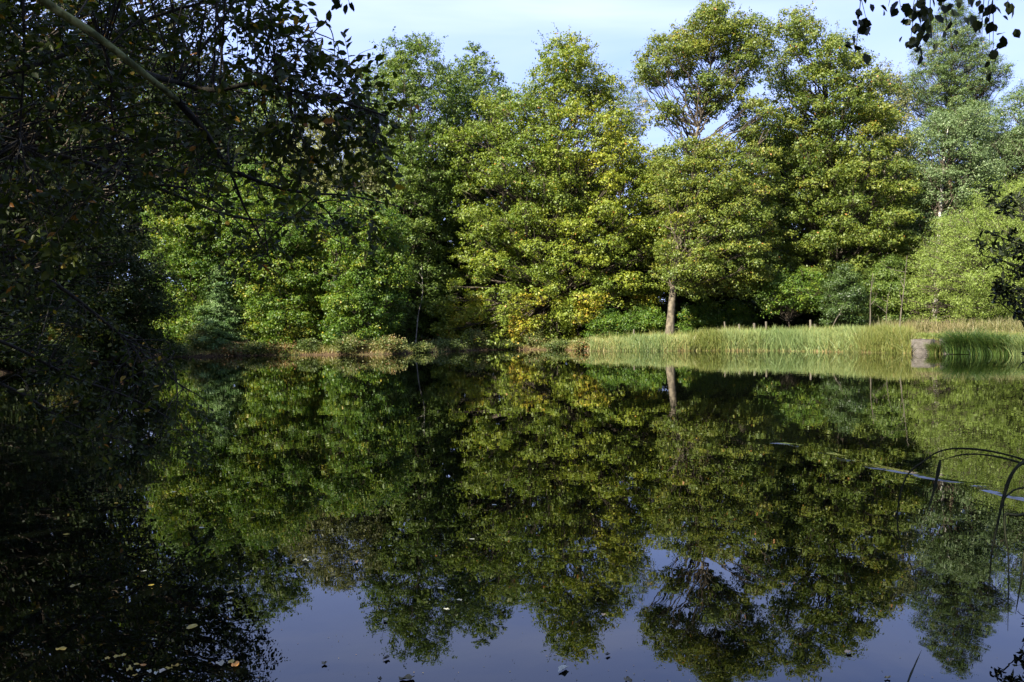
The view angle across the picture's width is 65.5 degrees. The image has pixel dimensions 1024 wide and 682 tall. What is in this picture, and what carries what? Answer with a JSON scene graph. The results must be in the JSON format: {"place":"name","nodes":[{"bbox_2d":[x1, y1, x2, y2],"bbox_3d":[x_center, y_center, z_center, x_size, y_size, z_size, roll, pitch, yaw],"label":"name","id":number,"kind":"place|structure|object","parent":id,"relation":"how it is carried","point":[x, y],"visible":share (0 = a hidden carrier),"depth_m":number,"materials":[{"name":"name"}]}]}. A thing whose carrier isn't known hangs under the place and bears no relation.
{"place":"outdoors","nodes":[
{"label":"outdoors","id":0,"kind":"place"},
{"bbox_2d":[0,329,939,373],"bbox_3d":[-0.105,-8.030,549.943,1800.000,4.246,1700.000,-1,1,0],"label":"ground","id":1,"kind":"structure","parent":0,"point":[3,370],"depth_m":54.28,"materials":[{"name":"soil"}]},
{"bbox_2d":[0,43,141,343],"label":"alder tree","id":2,"kind":"object","parent":1,"relation":"on","point":[93,286],"visible":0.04,"depth_m":37.08,"materials":[{"name":"green plant"}]},
{"bbox_2d":[1,221,187,360],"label":"alder tree","id":3,"kind":"object","parent":1,"relation":"on","point":[151,305],"visible":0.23,"depth_m":45.70,"materials":[{"name":"green plant"}]},
{"bbox_2d":[0,0,277,351],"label":"alder tree","id":4,"kind":"object","parent":1,"relation":"on","point":[88,113],"visible":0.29,"depth_m":23.75,"materials":[{"name":"green plant"}]},
{"bbox_2d":[66,20,215,330],"bbox_3d":[-30.984,-13.373,65.765,13.925,27.723,13.582,-1,1,0],"label":"ash tree","id":5,"kind":"object","parent":1,"relation":"on","point":[132,218],"visible":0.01,"depth_m":63.67,"materials":[{"name":"green plant"}]},
{"bbox_2d":[156,343,192,355],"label":"bramble bush","id":6,"kind":"object","parent":1,"relation":"on","point":[183,350],"visible":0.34,"depth_m":52.78,"materials":[{"name":"green plant"}]},
{"bbox_2d":[137,146,247,347],"bbox_3d":[-22.954,-6.830,57.564,8.320,15.666,8.098,-1,1,0],"label":"oak sapling","id":7,"kind":"object","parent":1,"relation":"on","point":[190,268],"visible":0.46,"depth_m":55.47,"materials":[{"name":"green plant"}]},
{"bbox_2d":[141,125,253,316],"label":"beech tree","id":8,"kind":"object","parent":1,"relation":"on","point":[203,240],"depth_m":76.59,"materials":[{"name":"green plant"}]},
{"bbox_2d":[180,321,217,350],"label":"bramble bush","id":9,"kind":"object","parent":1,"relation":"on","point":[191,338],"visible":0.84,"depth_m":53.97,"materials":[{"name":"green plant"}]},
{"bbox_2d":[0,0,419,490],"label":"cherry tree","id":10,"kind":"object","parent":1,"relation":"on","point":[47,250],"visible":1,"depth_m":5.29,"materials":[{"name":"green plant"}]},
{"bbox_2d":[186,264,251,349],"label":"spruce sapling","id":11,"kind":"object","parent":1,"relation":"on","point":[226,317],"visible":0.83,"depth_m":55.12,"materials":[{"name":"green plant"}]},
{"bbox_2d":[211,343,246,355],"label":"bramble bush","id":12,"kind":"object","parent":1,"relation":"on","point":[230,349],"visible":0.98,"depth_m":54.15,"materials":[{"name":"green plant"}]},
{"bbox_2d":[180,65,311,340],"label":"ash tree","id":13,"kind":"object","parent":1,"relation":"on","point":[269,105],"visible":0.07,"depth_m":67.67,"materials":[{"name":"green plant"}]},
{"bbox_2d":[212,152,333,354],"bbox_3d":[-16.875,-6.105,57.132,8.801,15.677,8.046,-1,1,0],"label":"maple tree","id":14,"kind":"object","parent":1,"relation":"on","point":[279,314],"visible":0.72,"depth_m":55.34,"materials":[{"name":"green plant"}]},
{"bbox_2d":[261,337,296,353],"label":"bramble bush","id":15,"kind":"object","parent":1,"relation":"on","point":[283,347],"visible":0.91,"depth_m":54.68,"materials":[{"name":"green plant"}]},
{"bbox_2d":[209,177,365,334],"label":"beech tree","id":16,"kind":"object","parent":1,"relation":"on","point":[325,292],"visible":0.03,"depth_m":72.93,"materials":[{"name":"green plant"}]},
{"bbox_2d":[272,104,399,334],"bbox_3d":[-14.153,-9.443,64.806,11.088,19.752,9.349,-1,1,0],"label":"hazel tree","id":17,"kind":"object","parent":1,"relation":"on","point":[366,178],"visible":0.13,"depth_m":62.46,"materials":[{"name":"green plant"}]},
{"bbox_2d":[330,332,365,352],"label":"bramble bush","id":18,"kind":"object","parent":1,"relation":"on","point":[351,342],"visible":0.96,"depth_m":53.56,"materials":[{"name":"green plant"}]},
{"bbox_2d":[306,187,416,348],"bbox_3d":[-10.406,-4.994,56.163,7.608,11.754,7.446,-1,1,0],"label":"maple tree","id":19,"kind":"object","parent":1,"relation":"on","point":[361,269],"visible":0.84,"depth_m":54.57,"materials":[{"name":"green plant"}]},
{"bbox_2d":[353,337,383,351],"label":"bramble bush","id":20,"kind":"object","parent":1,"relation":"on","point":[369,344],"visible":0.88,"depth_m":53.91,"materials":[{"name":"green plant"}]},
{"bbox_2d":[317,159,422,308],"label":"beech tree","id":21,"kind":"object","parent":1,"relation":"on","point":[371,189],"depth_m":77.94,"materials":[{"name":"green plant"}]},
{"bbox_2d":[165,339,589,355],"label":"bank grass","id":22,"kind":"structure","parent":1,"relation":"on","point":[329,347],"depth_m":54.57,"materials":[{"name":"green plant"}]},
{"bbox_2d":[371,334,412,353],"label":"bramble bush","id":23,"kind":"object","parent":1,"relation":"on","point":[391,342],"visible":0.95,"depth_m":53.84,"materials":[{"name":"green plant"}]},
{"bbox_2d":[352,26,480,341],"bbox_3d":[-7.685,-12.697,65.877,11.425,26.107,10.654,-2,1,-43],"label":"ash tree","id":24,"kind":"object","parent":1,"relation":"on","point":[414,181],"visible":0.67,"depth_m":63.22,"materials":[{"name":"green plant"}]},
{"bbox_2d":[412,264,422,341],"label":"bare sapling","id":25,"kind":"object","parent":1,"relation":"on","point":[419,306],"visible":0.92,"depth_m":62.94,"materials":[{"name":"grey plant"}]},
{"bbox_2d":[404,340,434,352],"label":"bramble bush","id":26,"kind":"object","parent":1,"relation":"on","point":[420,347],"visible":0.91,"depth_m":55.86,"materials":[{"name":"green plant"}]},
{"bbox_2d":[422,336,466,350],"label":"bramble bush","id":27,"kind":"object","parent":1,"relation":"on","point":[440,343],"visible":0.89,"depth_m":58.32,"materials":[{"name":"green plant"}]},
{"bbox_2d":[375,174,521,334],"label":"beech tree","id":28,"kind":"object","parent":1,"relation":"on","point":[457,266],"visible":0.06,"depth_m":74.30,"materials":[{"name":"green plant"}]},
{"bbox_2d":[455,327,494,346],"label":"bramble bush","id":29,"kind":"object","parent":1,"relation":"on","point":[471,334],"visible":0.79,"depth_m":60.38,"materials":[{"name":"green plant"}]},
{"bbox_2d":[437,40,517,301],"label":"ash tree","id":30,"kind":"object","parent":1,"relation":"on","point":[477,70],"visible":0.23,"depth_m":68.92,"materials":[{"name":"green plant"}]},
{"bbox_2d":[488,338,525,349],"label":"bramble bush","id":31,"kind":"object","parent":1,"relation":"on","point":[511,345],"visible":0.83,"depth_m":60.72,"materials":[{"name":"green plant"}]},
{"bbox_2d":[450,137,597,329],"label":"beech tree","id":32,"kind":"object","parent":1,"relation":"on","point":[511,188],"visible":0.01,"depth_m":80.65,"materials":[{"name":"green plant"}]},
{"bbox_2d":[29,271,1022,339],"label":"understory","id":33,"kind":"object","parent":1,"relation":"on","point":[798,320],"visible":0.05,"depth_m":66.56,"materials":[{"name":"green plant"}]},
{"bbox_2d":[521,329,548,345],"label":"bramble bush","id":34,"kind":"object","parent":1,"relation":"on","point":[535,338],"visible":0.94,"depth_m":60.43,"materials":[{"name":"green plant"}]},
{"bbox_2d":[422,22,678,347],"bbox_3d":[3.648,-11.374,64.425,21.938,26.929,16.138,-1,1,0],"label":"oak tree","id":35,"kind":"object","parent":1,"relation":"on","point":[555,223],"visible":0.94,"depth_m":61.25,"materials":[{"name":"green plant"}]},
{"bbox_2d":[539,336,576,349],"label":"bramble bush","id":36,"kind":"object","parent":1,"relation":"on","point":[558,344],"visible":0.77,"depth_m":58.63,"materials":[{"name":"green plant"}]},
{"bbox_2d":[516,151,632,333],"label":"beech tree","id":37,"kind":"object","parent":1,"relation":"on","point":[525,258],"depth_m":76.96,"materials":[{"name":"green plant"}]},
{"bbox_2d":[569,336,592,350],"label":"bramble bush","id":38,"kind":"object","parent":1,"relation":"on","point":[580,344],"visible":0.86,"depth_m":55.71,"materials":[{"name":"green plant"}]},
{"bbox_2d":[580,304,647,338],"bbox_3d":[7.588,-1.330,59.843,5.151,3.279,4.066,-1,1,0],"label":"maple bush","id":39,"kind":"object","parent":1,"relation":"on","point":[621,324],"visible":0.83,"depth_m":59.10,"materials":[{"name":"green plant"}]},
{"bbox_2d":[595,75,654,231],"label":"pine tree","id":40,"kind":"object","parent":1,"relation":"on","point":[640,100],"visible":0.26,"depth_m":74.36,"materials":[{"name":"green plant"}]},
{"bbox_2d":[586,331,700,350],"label":"reeds","id":41,"kind":"object","parent":1,"relation":"on","point":[638,342],"visible":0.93,"depth_m":53.87,"materials":[{"name":"green plant"}]},
{"bbox_2d":[630,300,666,334],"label":"elder bush","id":42,"kind":"object","parent":1,"relation":"on","point":[654,320],"visible":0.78,"depth_m":59.45,"materials":[{"name":"green plant"}]},
{"bbox_2d":[629,153,689,318],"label":"ash sapling","id":43,"kind":"object","parent":1,"relation":"on","point":[677,306],"visible":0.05,"depth_m":67.97,"materials":[{"name":"green plant"}]},
{"bbox_2d":[331,0,1020,81],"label":"birch tree","id":44,"kind":"object","parent":1,"relation":"on","point":[924,13],"visible":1,"depth_m":2.75,"materials":[{"name":"green plant"}]},
{"bbox_2d":[614,196,756,330],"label":"beech tree","id":45,"kind":"object","parent":1,"relation":"on","point":[725,298],"visible":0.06,"depth_m":69.12,"materials":[{"name":"green plant"}]},
{"bbox_2d":[675,294,730,332],"bbox_3d":[14.329,-1.788,60.368,4.109,3.471,4.268,-1,1,-27],"label":"elder bush","id":46,"kind":"object","parent":1,"relation":"on","point":[706,315],"visible":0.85,"depth_m":59.60,"materials":[{"name":"green plant"}]},
{"bbox_2d":[682,326,728,350],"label":"sedge","id":47,"kind":"object","parent":1,"relation":"on","point":[707,340],"visible":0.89,"depth_m":52.45,"materials":[{"name":"green plant"}]},
{"bbox_2d":[626,0,789,333],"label":"oak tree","id":48,"kind":"object","parent":1,"relation":"on","point":[708,192],"visible":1,"depth_m":55.93,"materials":[{"name":"green plant"}]},
{"bbox_2d":[716,296,759,329],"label":"elder bush","id":49,"kind":"object","parent":1,"relation":"on","point":[736,313],"visible":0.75,"depth_m":59.55,"materials":[{"name":"green plant"}]},
{"bbox_2d":[588,345,903,352],"bbox_3d":[14.464,0.480,50.172,20.700,0.842,3.712,0,1,35],"label":"water fringe","id":50,"kind":"object","parent":1,"relation":"on","point":[736,349],"visible":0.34,"depth_m":51.15,"materials":[{"name":"green plant"}]},
{"bbox_2d":[709,173,805,324],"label":"beech tree","id":51,"kind":"object","parent":1,"relation":"on","point":[758,302],"visible":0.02,"depth_m":71.97,"materials":[{"name":"green plant"}]},
{"bbox_2d":[752,266,829,329],"bbox_3d":[19.877,-2.733,57.098,6.098,5.262,4.640,-1,1,0],"label":"maple bush","id":52,"kind":"object","parent":1,"relation":"on","point":[779,289],"visible":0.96,"depth_m":56.31,"materials":[{"name":"green plant"}]},
{"bbox_2d":[717,323,871,351],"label":"reeds","id":53,"kind":"object","parent":1,"relation":"on","point":[813,338],"visible":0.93,"depth_m":49.69,"materials":[{"name":"green plant"}]},
{"bbox_2d":[731,132,872,313],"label":"beech tree","id":54,"kind":"object","parent":1,"relation":"on","point":[843,258],"visible":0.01,"depth_m":74.49,"materials":[{"name":"green plant"}]},
{"bbox_2d":[740,0,930,326],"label":"oak tree","id":55,"kind":"object","parent":1,"relation":"on","point":[833,236],"visible":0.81,"depth_m":57.75,"materials":[{"name":"green plant"}]},
{"bbox_2d":[815,260,878,327],"bbox_3d":[22.381,-2.785,53.823,3.900,5.404,4.736,-1,1,0],"label":"holly bush","id":56,"kind":"object","parent":1,"relation":"on","point":[849,295],"visible":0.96,"depth_m":53.16,"materials":[{"name":"green plant"}]},
{"bbox_2d":[810,157,934,292],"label":"beech tree","id":57,"kind":"object","parent":1,"relation":"on","point":[890,224],"visible":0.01,"depth_m":76.18,"materials":[{"name":"green plant"}]},
{"bbox_2d":[869,274,876,325],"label":"bare sapling","id":58,"kind":"object","parent":1,"relation":"on","point":[870,301],"visible":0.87,"depth_m":51.94,"materials":[{"name":"brown wood"}]},
{"bbox_2d":[844,321,921,352],"bbox_3d":[21.484,-0.155,45.642,4.474,2.083,6.117,-1,1,-33],"label":"sedge","id":59,"kind":"object","parent":1,"relation":"on","point":[888,338],"visible":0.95,"depth_m":44.94,"materials":[{"name":"green plant"}]},
{"bbox_2d":[873,286,892,325],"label":"bare sapling","id":60,"kind":"object","parent":1,"relation":"on","point":[886,308],"visible":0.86,"depth_m":52.96,"materials":[{"name":"brown wood"}]},
{"bbox_2d":[844,55,926,256],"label":"alder tree","id":61,"kind":"object","parent":1,"relation":"on","point":[902,102],"visible":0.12,"depth_m":67.93,"materials":[{"name":"green plant"}]},
{"bbox_2d":[857,250,916,325],"bbox_3d":[26.296,-3.374,55.965,4.243,6.296,5.643,-1,1,0],"label":"holly bush","id":62,"kind":"object","parent":1,"relation":"on","point":[880,275],"visible":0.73,"depth_m":55.00,"materials":[{"name":"green plant"}]},
{"bbox_2d":[911,339,934,353],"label":"stone block","id":63,"kind":"structure","parent":1,"relation":"on","point":[917,347],"depth_m":43.12,"materials":[{"name":"grey stone"}]},
{"bbox_2d":[877,163,985,309],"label":"beech tree","id":64,"kind":"object","parent":1,"relation":"on","point":[933,232],"visible":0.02,"depth_m":77.84,"materials":[{"name":"green plant"}]},
{"bbox_2d":[855,314,1023,334],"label":"dry grass","id":65,"kind":"structure","parent":1,"relation":"on","point":[926,327],"depth_m":49.11,"materials":[{"name":"beige plant"}]},
{"bbox_2d":[882,171,1023,325],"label":"willow bush","id":66,"kind":"object","parent":1,"relation":"on","point":[982,306],"visible":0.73,"depth_m":51.80,"materials":[{"name":"green plant"}]},
{"bbox_2d":[891,97,1014,318],"bbox_3d":[32.562,-9.236,59.815,8.023,17.304,8.751,-1,1,-18],"label":"poplar tree","id":67,"kind":"object","parent":1,"relation":"on","point":[950,143],"visible":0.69,"depth_m":58.02,"materials":[{"name":"green plant"}]},
{"bbox_2d":[889,0,1017,292],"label":"pine tree","id":68,"kind":"object","parent":1,"relation":"on","point":[950,91],"visible":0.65,"depth_m":71.82,"materials":[{"name":"green plant"}]},
{"bbox_2d":[925,326,995,353],"bbox_3d":[23.681,-0.097,41.505,4.692,1.497,4.097,-1,1,0],"label":"grass tussock","id":69,"kind":"object","parent":1,"relation":"on","point":[956,344],"depth_m":41.20,"materials":[{"name":"green plant"}]},
{"bbox_2d":[955,129,1021,270],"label":"beech tree","id":70,"kind":"object","parent":1,"relation":"on","point":[1000,176],"visible":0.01,"depth_m":80.59,"materials":[{"name":"green plant"}]},
{"bbox_2d":[957,329,1022,354],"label":"grass tussock","id":71,"kind":"object","parent":1,"relation":"on","point":[979,348],"depth_m":40.12,"materials":[{"name":"green plant"}]},
{"bbox_2d":[963,78,1023,205],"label":"willow tree","id":72,"kind":"object","parent":1,"relation":"on","point":[1016,152],"visible":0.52,"depth_m":62.34,"materials":[{"name":"green plant"}]},
{"bbox_2d":[967,330,1023,355],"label":"grass tussock","id":73,"kind":"object","parent":1,"relation":"on","point":[996,350],"depth_m":39.26,"materials":[{"name":"green plant"}]},
{"bbox_2d":[990,164,1023,282],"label":"beech tree","id":74,"kind":"object","parent":1,"relation":"on","point":[1021,194],"depth_m":80.78,"materials":[{"name":"green plant"}]},
{"bbox_2d":[0,350,1023,681],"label":"water","id":75,"kind":"structure","parent":0,"point":[770,480],"depth_m":6.95,"materials":[{"name":"green liquid"}]},
{"bbox_2d":[0,336,58,371],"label":"alder bush","id":76,"kind":"object","parent":75,"relation":"on","point":[13,366],"visible":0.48,"depth_m":35.12,"materials":[{"name":"green plant"}]},
{"bbox_2d":[27,337,80,367],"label":"alder bush","id":77,"kind":"object","parent":75,"relation":"on","point":[58,353],"visible":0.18,"depth_m":39.36,"materials":[{"name":"green plant"}]},
{"bbox_2d":[47,332,109,363],"bbox_3d":[-23.952,0.362,42.835,3.203,1.890,3.267,0,1,38],"label":"alder bush","id":78,"kind":"object","parent":75,"relation":"on","point":[66,344],"visible":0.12,"depth_m":42.85,"materials":[{"name":"green plant"}]},
{"bbox_2d":[186,624,197,628],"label":"floating leaf","id":79,"kind":"object","parent":75,"relation":"on","point":[191,626],"visible":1,"depth_m":4.58,"materials":[{"name":"green plant"}]},
{"bbox_2d":[239,336,270,354],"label":"bramble bush","id":80,"kind":"object","parent":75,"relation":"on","point":[253,347],"visible":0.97,"depth_m":54.58,"materials":[{"name":"green plant"}]},
{"bbox_2d":[291,335,323,352],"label":"bramble bush","id":81,"kind":"object","parent":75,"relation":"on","point":[307,344],"visible":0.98,"depth_m":54.44,"materials":[{"name":"green plant"}]},
{"bbox_2d":[399,674,414,679],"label":"floating leaf","id":82,"kind":"object","parent":75,"relation":"on","point":[408,676],"visible":1,"depth_m":3.86,"materials":[{"name":"plant"}]},
{"bbox_2d":[0,422,1020,681],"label":"surface debris","id":83,"kind":"object","parent":75,"relation":"on","point":[356,654],"visible":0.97,"depth_m":4.67,"materials":[{"name":"brown plant"}]},
{"bbox_2d":[558,665,567,671],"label":"floating leaf","id":84,"kind":"object","parent":75,"relation":"on","point":[561,667],"visible":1,"depth_m":3.95,"materials":[{"name":"grey plant"}]},
{"bbox_2d":[624,676,631,681],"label":"floating leaf","id":85,"kind":"object","parent":75,"relation":"on","point":[628,678],"visible":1,"depth_m":3.81,"materials":[{"name":"plant"}]},
{"bbox_2d":[920,341,947,353],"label":"grass tussock","id":86,"kind":"object","parent":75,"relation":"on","point":[934,348],"depth_m":42.28,"materials":[{"name":"green plant"}]},
{"bbox_2d":[896,447,1023,681],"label":"sedge plant","id":87,"kind":"object","parent":75,"relation":"on","point":[1010,476],"visible":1,"depth_m":3.02,"materials":[{"name":"green plant"}]},
{"bbox_2d":[969,184,1023,369],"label":"sallow shrub","id":88,"kind":"object","parent":75,"relation":"in","point":[1003,205],"visible":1,"depth_m":7.97,"materials":[{"name":"green plant"}]},
{"bbox_2d":[997,334,1023,355],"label":"grass tussock","id":89,"kind":"object","parent":75,"relation":"on","point":[1017,345],"depth_m":38.48,"materials":[{"name":"green plant"}]},
{"bbox_2d":[4,0,1023,301],"label":"sky","id":90,"kind":"structure","parent":0,"point":[505,29],"materials":[{"name":"blue"}]},
{"bbox_2d":[587,321,885,339],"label":"bank grass","id":91,"kind":"structure","parent":0,"point":[651,333],"depth_m":56.89,"materials":[{"name":"green plant"}]},
{"bbox_2d":[914,329,1023,339],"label":"bank grass","id":92,"kind":"structure","parent":0,"point":[923,335],"depth_m":43.97,"materials":[{"name":"green plant"}]},
{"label":"lawn","id":93,"kind":"structure","parent":0,"visible":0},
{"bbox_2d":[882,259,906,325],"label":"bare sapling","id":94,"kind":"object","parent":93,"relation":"on","point":[903,292],"visible":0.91,"depth_m":47.45,"materials":[{"name":"brown wood"}]}
]}

